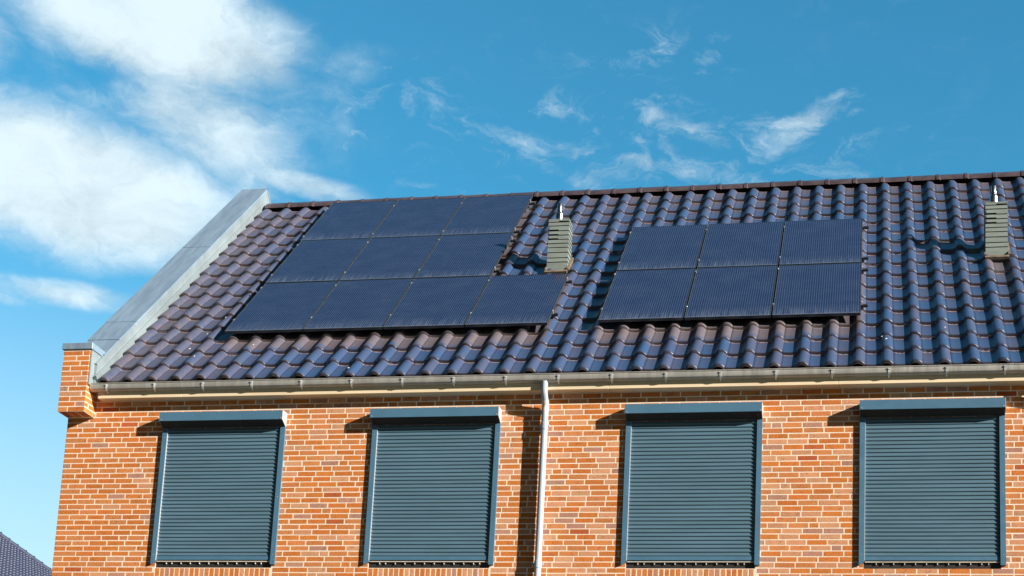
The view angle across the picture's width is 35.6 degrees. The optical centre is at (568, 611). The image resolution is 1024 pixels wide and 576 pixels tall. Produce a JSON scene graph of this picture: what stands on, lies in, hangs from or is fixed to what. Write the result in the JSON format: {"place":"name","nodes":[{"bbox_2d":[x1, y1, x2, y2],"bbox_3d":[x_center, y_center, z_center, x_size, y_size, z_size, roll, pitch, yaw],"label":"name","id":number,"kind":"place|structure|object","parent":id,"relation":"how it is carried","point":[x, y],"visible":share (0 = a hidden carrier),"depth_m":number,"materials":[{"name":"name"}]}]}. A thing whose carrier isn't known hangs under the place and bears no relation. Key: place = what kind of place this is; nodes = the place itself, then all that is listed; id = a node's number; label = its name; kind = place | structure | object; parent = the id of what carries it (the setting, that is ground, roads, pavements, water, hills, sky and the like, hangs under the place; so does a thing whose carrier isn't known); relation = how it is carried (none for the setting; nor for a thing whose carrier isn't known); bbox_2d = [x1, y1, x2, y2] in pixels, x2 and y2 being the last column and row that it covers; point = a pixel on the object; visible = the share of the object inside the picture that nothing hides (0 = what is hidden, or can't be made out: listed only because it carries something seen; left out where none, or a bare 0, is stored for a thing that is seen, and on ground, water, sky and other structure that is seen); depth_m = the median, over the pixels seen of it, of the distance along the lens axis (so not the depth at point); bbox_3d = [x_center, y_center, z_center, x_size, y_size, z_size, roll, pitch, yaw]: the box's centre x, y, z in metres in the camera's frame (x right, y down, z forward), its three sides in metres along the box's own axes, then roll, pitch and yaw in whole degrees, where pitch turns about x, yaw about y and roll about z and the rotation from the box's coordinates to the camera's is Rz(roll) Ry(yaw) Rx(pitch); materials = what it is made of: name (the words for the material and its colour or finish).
{"place":"outdoors","nodes":[
{"label":"outdoors","id":0,"kind":"place"},
{"bbox_2d":[0,532,51,575],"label":"tiled house","id":1,"kind":"structure","parent":0,"point":[16,559],"depth_m":52.74,"materials":[{"name":"grey tile"}]},
{"bbox_2d":[0,0,1023,568],"label":"sky","id":2,"kind":"structure","parent":0,"point":[127,126],"materials":[{"name":"blue"}]},
{"bbox_3d":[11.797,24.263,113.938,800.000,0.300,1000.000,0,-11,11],"label":"ground","id":3,"kind":"structure","parent":0,"visible":0},
{"bbox_2d":[51,170,1023,575],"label":"brick house","id":4,"kind":"structure","parent":3,"relation":"on","point":[941,316],"depth_m":18.27,"materials":[{"name":"orange brick"}]},
{"bbox_2d":[158,560,269,560],"bbox_3d":[-4.011,-1.287,18.421,1.400,1.643,0.058,0,-11,11],"label":"window","id":5,"kind":"structure","parent":4,"relation":"in","point":[158,560],"depth_m":18.27,"materials":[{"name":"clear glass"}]},
{"bbox_2d":[150,410,286,567],"bbox_3d":[-4.031,-1.399,18.307,1.508,1.825,0.204,0,-11,11],"label":"roller shutter","id":6,"kind":"object","parent":4,"relation":"attached to","point":[218,497],"visible":1,"depth_m":18.33,"materials":[{"name":"metal"}]},
{"bbox_2d":[271,266,499,275],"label":"mounting rail","id":7,"kind":"object","parent":4,"relation":"attached to","point":[496,270],"visible":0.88,"depth_m":20.42,"materials":[{"name":"metal"}]},
{"bbox_2d":[266,238,369,282],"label":"solar panel","id":8,"kind":"object","parent":7,"relation":"attached to","point":[318,260],"visible":1,"depth_m":21.26,"materials":[{"name":"glass"}]},
{"bbox_2d":[339,235,440,280],"bbox_3d":[-2.343,-4.675,21.120,0.990,0.037,1.578,0,33,11],"label":"solar panel","id":9,"kind":"object","parent":7,"relation":"attached to","point":[392,258],"visible":1,"depth_m":21.07,"materials":[{"name":"glass"}]},
{"bbox_2d":[414,233,513,277],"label":"solar panel","id":10,"kind":"object","parent":7,"relation":"attached to","point":[470,255],"visible":1,"depth_m":20.88,"materials":[{"name":"glass"}]},
{"bbox_2d":[233,310,557,320],"bbox_3d":[-2.145,-3.519,19.318,4.099,0.130,0.150,0,33,11],"label":"mounting rail","id":11,"kind":"object","parent":4,"relation":"attached to","point":[554,314],"visible":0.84,"depth_m":18.97,"materials":[{"name":"metal"}]},
{"bbox_2d":[225,281,338,333],"bbox_3d":[-3.574,-3.817,19.972,0.990,0.036,1.578,0,33,11],"label":"solar panel","id":12,"kind":"object","parent":11,"relation":"attached to","point":[280,307],"visible":1,"depth_m":19.90,"materials":[{"name":"glass"}]},
{"bbox_2d":[303,278,413,331],"bbox_3d":[-2.587,-3.811,19.786,0.990,0.037,1.578,0,33,11],"label":"solar panel","id":13,"kind":"object","parent":11,"relation":"attached to","point":[358,305],"visible":1,"depth_m":19.71,"materials":[{"name":"glass"}]},
{"bbox_2d":[383,276,490,329],"bbox_3d":[-1.600,-3.803,19.600,0.990,0.036,1.578,0,33,11],"label":"solar panel","id":14,"kind":"object","parent":11,"relation":"attached to","point":[448,302],"visible":1,"depth_m":19.52,"materials":[{"name":"glass"}]},
{"bbox_2d":[465,274,568,326],"bbox_3d":[-0.612,-3.796,19.415,0.990,0.036,1.578,0,33,11],"label":"solar panel","id":15,"kind":"object","parent":11,"relation":"attached to","point":[520,300],"visible":1,"depth_m":19.34,"materials":[{"name":"glass"}]},
{"bbox_2d":[297,236,516,248],"bbox_3d":[-2.227,-4.951,21.608,3.099,0.130,0.150,0,33,11],"label":"mounting rail","id":16,"kind":"object","parent":4,"relation":"attached to","point":[513,240],"visible":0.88,"depth_m":21.35,"materials":[{"name":"metal"}]},
{"bbox_2d":[302,227,520,238],"bbox_3d":[-2.189,-5.139,21.901,3.104,0.130,0.150,0,33,11],"label":"mounting rail","id":17,"kind":"object","parent":4,"relation":"attached to","point":[517,231],"visible":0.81,"depth_m":21.65,"materials":[{"name":"metal"}]},
{"bbox_2d":[301,200,397,240],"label":"solar panel","id":18,"kind":"object","parent":17,"relation":"attached to","point":[350,220],"visible":1,"depth_m":22.59,"materials":[{"name":"glass"}]},
{"bbox_2d":[370,197,464,238],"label":"solar panel","id":19,"kind":"object","parent":17,"relation":"attached to","point":[418,217],"visible":1,"depth_m":22.40,"materials":[{"name":"glass"}]},
{"bbox_2d":[441,195,532,235],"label":"solar panel","id":20,"kind":"object","parent":17,"relation":"attached to","point":[488,215],"visible":1,"depth_m":22.21,"materials":[{"name":"glass"}]},
{"bbox_2d":[260,277,572,288],"bbox_3d":[-1.975,-4.091,20.197,4.099,0.131,0.150,0,33,11],"label":"mounting rail","id":21,"kind":"object","parent":4,"relation":"attached to","point":[569,281],"visible":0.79,"depth_m":19.84,"materials":[{"name":"metal"}]},
{"bbox_2d":[370,560,487,560],"bbox_3d":[-1.511,-1.270,17.950,1.388,1.643,0.058,0,-11,11],"label":"window","id":22,"kind":"structure","parent":4,"relation":"in","point":[370,560],"depth_m":17.80,"materials":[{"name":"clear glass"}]},
{"bbox_2d":[327,199,535,210],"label":"mounting rail","id":23,"kind":"object","parent":4,"relation":"attached to","point":[531,203],"visible":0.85,"depth_m":22.62,"materials":[{"name":"metal"}]},
{"bbox_2d":[363,406,501,567],"bbox_3d":[-1.531,-1.381,17.835,1.496,1.825,0.204,0,-11,11],"label":"roller shutter","id":24,"kind":"object","parent":4,"relation":"attached to","point":[432,492],"visible":1,"depth_m":17.86,"materials":[{"name":"metal"}]},
{"bbox_2d":[621,402,762,568],"bbox_3d":[1.336,-1.361,17.295,1.503,1.825,0.204,0,-11,11],"label":"roller shutter","id":25,"kind":"object","parent":4,"relation":"attached to","point":[692,495],"visible":1,"depth_m":17.32,"materials":[{"name":"metal"}]},
{"bbox_2d":[600,300,867,313],"bbox_3d":[1.898,-3.495,18.562,3.124,0.131,0.150,0,33,11],"label":"mounting rail","id":26,"kind":"object","parent":4,"relation":"attached to","point":[864,305],"visible":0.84,"depth_m":18.31,"materials":[{"name":"metal"}]},
{"bbox_2d":[598,268,695,322],"bbox_3d":[0.960,-3.804,19.148,0.990,0.038,1.578,0,33,11],"label":"solar panel","id":27,"kind":"object","parent":26,"relation":"attached to","point":[648,295],"visible":1,"depth_m":19.07,"materials":[{"name":"glass"}]},
{"bbox_2d":[684,265,777,319],"bbox_3d":[1.951,-3.798,18.961,0.990,0.036,1.578,0,33,11],"label":"solar panel","id":28,"kind":"object","parent":26,"relation":"attached to","point":[745,292],"visible":1,"depth_m":18.88,"materials":[{"name":"glass"}]},
{"bbox_2d":[772,263,861,317],"bbox_3d":[2.942,-3.790,18.775,0.990,0.038,1.578,0,33,11],"label":"solar panel","id":29,"kind":"object","parent":26,"relation":"attached to","point":[815,290],"visible":1,"depth_m":18.69,"materials":[{"name":"glass"}]},
{"bbox_2d":[613,265,867,278],"bbox_3d":[2.079,-4.106,19.502,3.124,0.131,0.150,0,33,11],"label":"mounting rail","id":30,"kind":"object","parent":4,"relation":"attached to","point":[864,269],"visible":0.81,"depth_m":19.25,"materials":[{"name":"metal"}]},
{"bbox_2d":[617,253,868,267],"bbox_3d":[2.142,-4.320,19.830,3.124,0.130,0.150,0,33,11],"label":"mounting rail","id":31,"kind":"object","parent":4,"relation":"attached to","point":[865,258],"visible":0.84,"depth_m":19.57,"materials":[{"name":"metal"}]},
{"bbox_2d":[617,225,706,270],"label":"solar panel","id":32,"kind":"object","parent":31,"relation":"attached to","point":[662,247],"visible":1,"depth_m":20.43,"materials":[{"name":"glass"}]},
{"bbox_2d":[697,221,783,267],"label":"solar panel","id":33,"kind":"object","parent":31,"relation":"attached to","point":[741,244],"visible":1,"depth_m":20.24,"materials":[{"name":"glass"}]},
{"bbox_2d":[779,218,862,265],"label":"solar panel","id":34,"kind":"object","parent":31,"relation":"attached to","point":[834,241],"visible":1,"depth_m":20.05,"materials":[{"name":"glass"}]},
{"bbox_2d":[628,223,868,237],"bbox_3d":[2.320,-4.919,20.750,3.124,0.130,0.150,0,33,11],"label":"mounting rail","id":35,"kind":"object","parent":4,"relation":"attached to","point":[865,227],"visible":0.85,"depth_m":20.49,"materials":[{"name":"metal"}]},
{"bbox_2d":[864,561,999,562],"bbox_3d":[3.856,-1.233,16.939,1.404,1.643,0.058,0,-11,11],"label":"window","id":36,"kind":"structure","parent":4,"relation":"in","point":[864,561],"depth_m":16.79,"materials":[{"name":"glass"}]},
{"bbox_2d":[859,397,1005,568],"bbox_3d":[3.835,-1.344,16.824,1.512,1.825,0.204,0,-11,11],"label":"roller shutter","id":37,"kind":"object","parent":4,"relation":"attached to","point":[932,487],"visible":1,"depth_m":16.85,"materials":[{"name":"metal"}]}
]}

